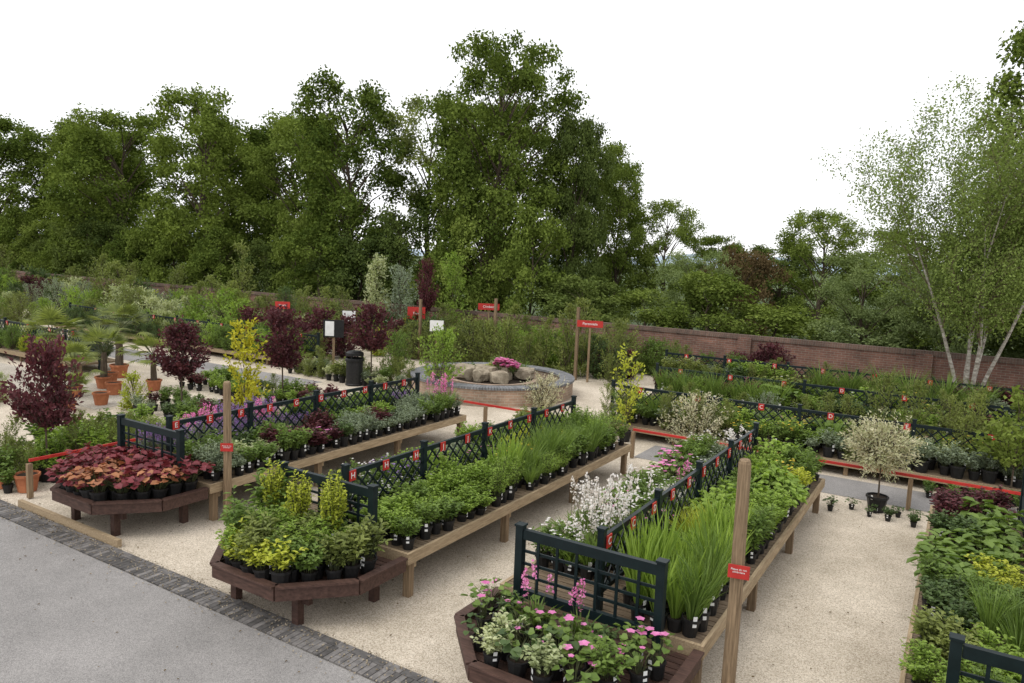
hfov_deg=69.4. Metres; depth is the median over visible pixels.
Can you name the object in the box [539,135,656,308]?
broadleaf tree
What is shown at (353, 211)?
broadleaf tree
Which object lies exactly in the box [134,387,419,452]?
potted perennials
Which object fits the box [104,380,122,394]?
terracotta pot
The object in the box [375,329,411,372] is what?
young green tree
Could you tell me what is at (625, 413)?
shrub
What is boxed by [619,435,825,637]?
potted perennials
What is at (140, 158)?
broadleaf tree
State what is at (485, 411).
red barrier rail
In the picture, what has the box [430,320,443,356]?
notice board
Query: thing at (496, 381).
circular brick pool
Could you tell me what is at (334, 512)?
golden conifer
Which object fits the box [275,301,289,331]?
red direction sign
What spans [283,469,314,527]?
golden conifer
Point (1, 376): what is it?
nursery stock shrubs
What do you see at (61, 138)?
broadleaf tree
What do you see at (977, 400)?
nursery stock shrubs
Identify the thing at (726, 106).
sky
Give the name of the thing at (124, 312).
fan palm
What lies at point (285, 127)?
broadleaf tree
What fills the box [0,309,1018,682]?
gravel ground
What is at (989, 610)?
potted perennials
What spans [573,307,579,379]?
timber post
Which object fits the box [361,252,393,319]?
variegated column tree
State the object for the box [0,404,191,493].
potted perennials
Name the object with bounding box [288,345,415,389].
potted perennials
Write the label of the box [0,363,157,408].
gravel path
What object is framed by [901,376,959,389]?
garden bench
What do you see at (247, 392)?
golden column tree
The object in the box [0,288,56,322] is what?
nursery stock shrubs
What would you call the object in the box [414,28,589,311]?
broadleaf tree
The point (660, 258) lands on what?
distant hills
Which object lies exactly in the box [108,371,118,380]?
terracotta pot
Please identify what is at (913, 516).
bedding plants
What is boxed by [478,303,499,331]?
red direction sign
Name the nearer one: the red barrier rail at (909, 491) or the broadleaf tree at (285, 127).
the red barrier rail at (909, 491)
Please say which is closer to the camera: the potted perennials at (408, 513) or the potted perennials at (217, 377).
the potted perennials at (408, 513)
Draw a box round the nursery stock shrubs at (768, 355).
[637,335,796,376]
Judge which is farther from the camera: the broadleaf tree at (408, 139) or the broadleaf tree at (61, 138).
the broadleaf tree at (61, 138)
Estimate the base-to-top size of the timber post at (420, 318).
2.300 m
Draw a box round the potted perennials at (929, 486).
[922,479,1019,512]
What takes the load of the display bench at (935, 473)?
on the gravel ground at (834, 575)
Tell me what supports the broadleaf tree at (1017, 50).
on the ground at (635, 323)
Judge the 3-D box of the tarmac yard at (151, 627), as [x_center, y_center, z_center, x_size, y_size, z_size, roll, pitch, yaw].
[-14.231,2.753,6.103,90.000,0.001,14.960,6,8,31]
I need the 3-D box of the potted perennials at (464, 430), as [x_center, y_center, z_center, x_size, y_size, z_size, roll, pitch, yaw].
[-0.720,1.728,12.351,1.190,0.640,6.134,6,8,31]
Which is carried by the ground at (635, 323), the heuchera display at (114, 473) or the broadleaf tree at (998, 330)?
the broadleaf tree at (998, 330)
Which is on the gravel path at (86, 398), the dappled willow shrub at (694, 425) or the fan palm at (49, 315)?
the fan palm at (49, 315)
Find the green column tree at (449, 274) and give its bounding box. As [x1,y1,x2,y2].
[436,251,470,330]
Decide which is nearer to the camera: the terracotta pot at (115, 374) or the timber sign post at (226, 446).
the timber sign post at (226, 446)
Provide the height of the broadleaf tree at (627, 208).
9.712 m
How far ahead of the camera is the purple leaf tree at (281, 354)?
18.98 m
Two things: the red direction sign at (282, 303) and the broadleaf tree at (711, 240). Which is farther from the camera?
the broadleaf tree at (711, 240)
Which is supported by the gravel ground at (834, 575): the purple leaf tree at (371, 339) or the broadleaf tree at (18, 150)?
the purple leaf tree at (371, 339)
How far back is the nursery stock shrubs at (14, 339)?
24.47 m
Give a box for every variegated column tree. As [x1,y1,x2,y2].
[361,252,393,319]
[383,263,419,329]
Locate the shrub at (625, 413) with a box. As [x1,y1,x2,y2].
[610,344,648,441]
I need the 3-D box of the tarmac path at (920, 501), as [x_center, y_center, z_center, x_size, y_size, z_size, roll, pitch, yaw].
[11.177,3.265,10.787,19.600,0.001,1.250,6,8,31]
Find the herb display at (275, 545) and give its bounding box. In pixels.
[215,452,393,583]
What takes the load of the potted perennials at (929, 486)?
on the tarmac path at (920, 501)
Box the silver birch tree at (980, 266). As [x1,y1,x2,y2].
[810,71,1023,390]
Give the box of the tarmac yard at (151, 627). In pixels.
[0,517,375,682]
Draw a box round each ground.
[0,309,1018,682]
[21,256,1012,355]
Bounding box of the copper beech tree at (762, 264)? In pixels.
[690,242,794,335]
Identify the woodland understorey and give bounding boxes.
[0,197,1023,358]
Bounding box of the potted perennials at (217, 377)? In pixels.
[176,364,342,405]
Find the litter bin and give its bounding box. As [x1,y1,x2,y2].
[345,350,363,385]
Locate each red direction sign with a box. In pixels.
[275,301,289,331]
[407,307,424,327]
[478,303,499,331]
[577,320,602,381]
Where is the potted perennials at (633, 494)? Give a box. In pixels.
[526,424,753,580]
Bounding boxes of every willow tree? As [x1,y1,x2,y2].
[642,248,747,331]
[799,248,943,349]
[874,262,1003,354]
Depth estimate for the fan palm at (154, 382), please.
19.98 m
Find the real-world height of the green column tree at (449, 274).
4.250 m
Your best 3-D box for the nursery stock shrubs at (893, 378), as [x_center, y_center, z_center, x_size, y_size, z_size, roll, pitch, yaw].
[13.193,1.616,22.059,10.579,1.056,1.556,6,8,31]
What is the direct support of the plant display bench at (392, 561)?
on the gravel ground at (834, 575)
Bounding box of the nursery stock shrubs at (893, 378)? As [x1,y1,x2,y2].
[802,367,1011,405]
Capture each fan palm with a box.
[19,304,84,376]
[48,340,103,396]
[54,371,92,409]
[73,322,134,388]
[84,298,151,377]
[126,331,174,390]
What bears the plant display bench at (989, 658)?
on the gravel ground at (834, 575)
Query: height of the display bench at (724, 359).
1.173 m
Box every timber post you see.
[418,299,421,359]
[493,298,497,356]
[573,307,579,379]
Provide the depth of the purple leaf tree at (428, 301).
31.41 m
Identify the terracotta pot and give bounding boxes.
[13,470,40,492]
[92,391,109,405]
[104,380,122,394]
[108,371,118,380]
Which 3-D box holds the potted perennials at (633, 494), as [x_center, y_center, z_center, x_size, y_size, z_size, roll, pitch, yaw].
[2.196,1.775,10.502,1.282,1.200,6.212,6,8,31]
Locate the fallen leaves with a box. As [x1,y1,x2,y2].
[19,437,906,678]
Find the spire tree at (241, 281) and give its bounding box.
[228,239,256,319]
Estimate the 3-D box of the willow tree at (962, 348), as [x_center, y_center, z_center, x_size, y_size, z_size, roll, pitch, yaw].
[14.522,-0.375,24.992,3.780,4.751,3.697,-1,7,-28]
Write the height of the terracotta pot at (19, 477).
0.286 m
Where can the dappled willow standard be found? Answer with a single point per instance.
(876, 444)
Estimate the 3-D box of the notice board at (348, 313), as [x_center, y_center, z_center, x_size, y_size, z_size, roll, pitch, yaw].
[-6.328,-0.342,28.720,0.500,1.700,0.101,2,6,-1]
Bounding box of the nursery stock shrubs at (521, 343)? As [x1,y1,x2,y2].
[387,295,664,384]
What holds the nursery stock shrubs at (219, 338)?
on the display bench at (224, 351)
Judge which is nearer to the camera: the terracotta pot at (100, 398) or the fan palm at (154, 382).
the terracotta pot at (100, 398)
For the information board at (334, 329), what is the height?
1.650 m
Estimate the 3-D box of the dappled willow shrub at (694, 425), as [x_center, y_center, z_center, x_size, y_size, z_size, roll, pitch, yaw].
[4.050,1.736,16.263,1.685,1.338,1.698,6,7,28]
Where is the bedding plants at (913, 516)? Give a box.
[822,495,923,527]
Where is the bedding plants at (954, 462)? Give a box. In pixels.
[598,383,1022,487]
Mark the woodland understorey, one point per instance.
(36, 253)
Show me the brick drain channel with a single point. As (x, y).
(260, 624)
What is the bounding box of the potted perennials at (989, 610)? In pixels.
[898,484,1023,682]
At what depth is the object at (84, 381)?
17.40 m
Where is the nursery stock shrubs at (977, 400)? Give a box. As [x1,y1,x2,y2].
[662,369,1016,445]
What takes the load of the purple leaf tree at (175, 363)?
on the gravel ground at (834, 575)
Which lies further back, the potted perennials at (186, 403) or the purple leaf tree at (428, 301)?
the purple leaf tree at (428, 301)
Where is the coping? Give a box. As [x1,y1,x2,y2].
[12,270,1023,364]
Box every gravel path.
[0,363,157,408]
[67,338,319,387]
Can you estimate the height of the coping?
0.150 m
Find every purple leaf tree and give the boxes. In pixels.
[0,330,87,481]
[145,315,213,400]
[253,304,312,401]
[345,299,397,383]
[415,255,440,315]
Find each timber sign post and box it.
[220,381,232,516]
[721,458,751,682]
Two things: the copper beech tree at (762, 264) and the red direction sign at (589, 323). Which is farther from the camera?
the copper beech tree at (762, 264)
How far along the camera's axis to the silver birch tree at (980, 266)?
20.31 m
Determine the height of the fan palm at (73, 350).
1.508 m
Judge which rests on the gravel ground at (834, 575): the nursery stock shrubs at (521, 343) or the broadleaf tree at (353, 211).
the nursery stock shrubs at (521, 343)
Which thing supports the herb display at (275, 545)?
on the plant display bench at (392, 561)
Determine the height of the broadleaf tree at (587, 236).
12.016 m
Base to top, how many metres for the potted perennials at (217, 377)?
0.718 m
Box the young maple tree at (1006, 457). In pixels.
[966,385,1023,506]
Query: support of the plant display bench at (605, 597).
on the gravel ground at (834, 575)
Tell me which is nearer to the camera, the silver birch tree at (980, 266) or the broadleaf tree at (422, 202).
the silver birch tree at (980, 266)
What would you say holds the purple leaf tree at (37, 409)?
on the gravel ground at (834, 575)
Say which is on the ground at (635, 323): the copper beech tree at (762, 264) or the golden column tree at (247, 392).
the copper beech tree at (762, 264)
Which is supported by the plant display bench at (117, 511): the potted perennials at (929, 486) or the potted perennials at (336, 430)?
the potted perennials at (336, 430)
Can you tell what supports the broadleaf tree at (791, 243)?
on the ground at (635, 323)
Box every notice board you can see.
[342,311,355,348]
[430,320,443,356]
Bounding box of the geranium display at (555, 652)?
[460,559,683,682]
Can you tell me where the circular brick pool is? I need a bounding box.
[410,355,574,407]
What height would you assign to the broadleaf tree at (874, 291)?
6.368 m
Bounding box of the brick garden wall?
[9,273,1023,402]
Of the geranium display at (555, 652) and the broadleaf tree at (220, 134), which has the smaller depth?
the geranium display at (555, 652)
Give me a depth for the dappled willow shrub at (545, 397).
19.97 m
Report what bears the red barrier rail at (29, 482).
on the gravel ground at (834, 575)
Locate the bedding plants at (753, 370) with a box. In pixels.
[661,340,1023,417]
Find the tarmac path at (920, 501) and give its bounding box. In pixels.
[634,445,1017,518]
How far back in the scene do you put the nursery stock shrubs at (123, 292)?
30.97 m
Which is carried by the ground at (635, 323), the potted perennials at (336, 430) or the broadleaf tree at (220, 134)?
the broadleaf tree at (220, 134)
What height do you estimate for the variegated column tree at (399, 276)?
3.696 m
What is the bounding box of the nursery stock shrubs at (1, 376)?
[0,371,12,401]
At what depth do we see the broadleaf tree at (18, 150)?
59.73 m
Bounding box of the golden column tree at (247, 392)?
[223,317,270,408]
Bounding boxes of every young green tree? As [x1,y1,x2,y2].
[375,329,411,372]
[416,323,467,394]
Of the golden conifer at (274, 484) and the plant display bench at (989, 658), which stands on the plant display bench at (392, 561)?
the golden conifer at (274, 484)
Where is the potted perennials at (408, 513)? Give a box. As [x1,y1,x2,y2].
[346,404,629,549]
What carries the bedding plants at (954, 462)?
on the display bench at (935, 473)
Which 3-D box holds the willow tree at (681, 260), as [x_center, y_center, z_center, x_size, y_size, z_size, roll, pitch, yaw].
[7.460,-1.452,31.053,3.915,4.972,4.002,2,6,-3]
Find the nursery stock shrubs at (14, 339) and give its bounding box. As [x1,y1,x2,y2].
[0,319,114,357]
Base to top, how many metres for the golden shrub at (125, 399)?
0.968 m
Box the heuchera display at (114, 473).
[45,441,215,500]
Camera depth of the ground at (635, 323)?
86.42 m
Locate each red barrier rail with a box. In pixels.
[26,436,146,498]
[462,400,526,421]
[630,428,1020,509]
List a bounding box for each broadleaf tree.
[0,113,59,258]
[1,112,150,247]
[27,122,150,278]
[32,102,199,277]
[135,82,279,285]
[153,124,290,278]
[217,110,345,285]
[233,108,372,291]
[285,64,418,303]
[375,93,483,290]
[402,93,572,311]
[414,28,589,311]
[531,108,617,317]
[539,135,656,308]
[591,159,651,316]
[613,197,707,326]
[679,232,760,325]
[727,244,838,336]
[765,207,886,341]
[835,225,966,349]
[961,223,1023,357]
[962,20,1023,357]
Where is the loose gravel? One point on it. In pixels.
(40, 517)
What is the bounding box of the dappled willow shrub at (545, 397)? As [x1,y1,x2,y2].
[520,371,568,408]
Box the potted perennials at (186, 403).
[129,385,278,425]
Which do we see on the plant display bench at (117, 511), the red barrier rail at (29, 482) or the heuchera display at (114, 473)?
the heuchera display at (114, 473)
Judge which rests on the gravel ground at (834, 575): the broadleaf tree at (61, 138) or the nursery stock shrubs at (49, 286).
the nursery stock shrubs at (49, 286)
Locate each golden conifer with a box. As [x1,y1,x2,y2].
[259,458,287,508]
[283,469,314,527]
[317,476,347,537]
[319,469,347,524]
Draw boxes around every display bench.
[0,317,114,372]
[50,372,465,536]
[53,302,331,364]
[209,395,631,625]
[454,422,824,682]
[604,379,1020,492]
[647,363,1023,446]
[665,349,1023,413]
[899,467,1023,682]
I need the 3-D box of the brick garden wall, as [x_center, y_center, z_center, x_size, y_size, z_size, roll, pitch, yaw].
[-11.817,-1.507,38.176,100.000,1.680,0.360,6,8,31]
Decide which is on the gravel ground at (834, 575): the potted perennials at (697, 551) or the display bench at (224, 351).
the display bench at (224, 351)
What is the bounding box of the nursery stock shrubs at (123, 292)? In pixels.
[57,259,360,357]
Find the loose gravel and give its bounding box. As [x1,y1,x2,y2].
[0,498,445,682]
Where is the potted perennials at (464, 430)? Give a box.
[316,404,567,513]
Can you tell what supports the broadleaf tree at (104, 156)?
on the ground at (635, 323)
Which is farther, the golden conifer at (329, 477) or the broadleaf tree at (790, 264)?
the broadleaf tree at (790, 264)
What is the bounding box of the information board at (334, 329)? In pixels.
[323,319,343,363]
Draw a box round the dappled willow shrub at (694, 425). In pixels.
[654,389,732,444]
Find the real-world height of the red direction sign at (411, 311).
1.900 m
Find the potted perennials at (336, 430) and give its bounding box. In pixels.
[173,370,464,480]
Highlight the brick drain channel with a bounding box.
[0,500,439,682]
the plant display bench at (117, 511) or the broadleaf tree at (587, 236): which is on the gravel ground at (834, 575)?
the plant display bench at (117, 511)
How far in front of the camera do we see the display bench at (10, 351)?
23.97 m
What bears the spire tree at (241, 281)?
on the gravel ground at (834, 575)
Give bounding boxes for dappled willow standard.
[837,409,927,512]
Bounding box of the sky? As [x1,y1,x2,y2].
[0,0,1023,268]
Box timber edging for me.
[18,499,121,547]
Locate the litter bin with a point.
(354, 368)
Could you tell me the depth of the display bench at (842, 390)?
18.66 m
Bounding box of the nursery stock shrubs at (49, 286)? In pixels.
[0,243,414,355]
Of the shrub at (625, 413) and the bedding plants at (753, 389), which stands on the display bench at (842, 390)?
the bedding plants at (753, 389)
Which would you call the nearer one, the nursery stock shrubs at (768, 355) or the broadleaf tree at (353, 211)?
the nursery stock shrubs at (768, 355)
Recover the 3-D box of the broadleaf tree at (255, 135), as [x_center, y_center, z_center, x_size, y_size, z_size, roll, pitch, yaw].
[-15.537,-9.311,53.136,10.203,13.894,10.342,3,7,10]
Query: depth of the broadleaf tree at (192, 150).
52.51 m
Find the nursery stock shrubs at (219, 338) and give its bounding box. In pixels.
[56,298,328,356]
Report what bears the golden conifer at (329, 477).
on the plant display bench at (392, 561)
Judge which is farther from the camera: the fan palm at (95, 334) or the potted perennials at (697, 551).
the fan palm at (95, 334)
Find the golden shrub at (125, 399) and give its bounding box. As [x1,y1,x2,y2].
[117,370,151,409]
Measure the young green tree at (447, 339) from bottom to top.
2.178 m
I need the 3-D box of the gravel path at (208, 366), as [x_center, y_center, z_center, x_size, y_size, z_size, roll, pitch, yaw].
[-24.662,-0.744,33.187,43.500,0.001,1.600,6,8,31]
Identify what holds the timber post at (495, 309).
on the gravel ground at (834, 575)
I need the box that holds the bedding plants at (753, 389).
[649,363,1023,439]
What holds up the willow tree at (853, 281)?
on the ground at (635, 323)
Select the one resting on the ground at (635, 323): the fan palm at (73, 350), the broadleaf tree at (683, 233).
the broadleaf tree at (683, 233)
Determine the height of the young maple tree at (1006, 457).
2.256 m
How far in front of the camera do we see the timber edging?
10.31 m
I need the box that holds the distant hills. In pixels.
[195,231,911,274]
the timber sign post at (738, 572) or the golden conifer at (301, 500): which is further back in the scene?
the golden conifer at (301, 500)
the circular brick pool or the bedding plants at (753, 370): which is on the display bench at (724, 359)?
the bedding plants at (753, 370)

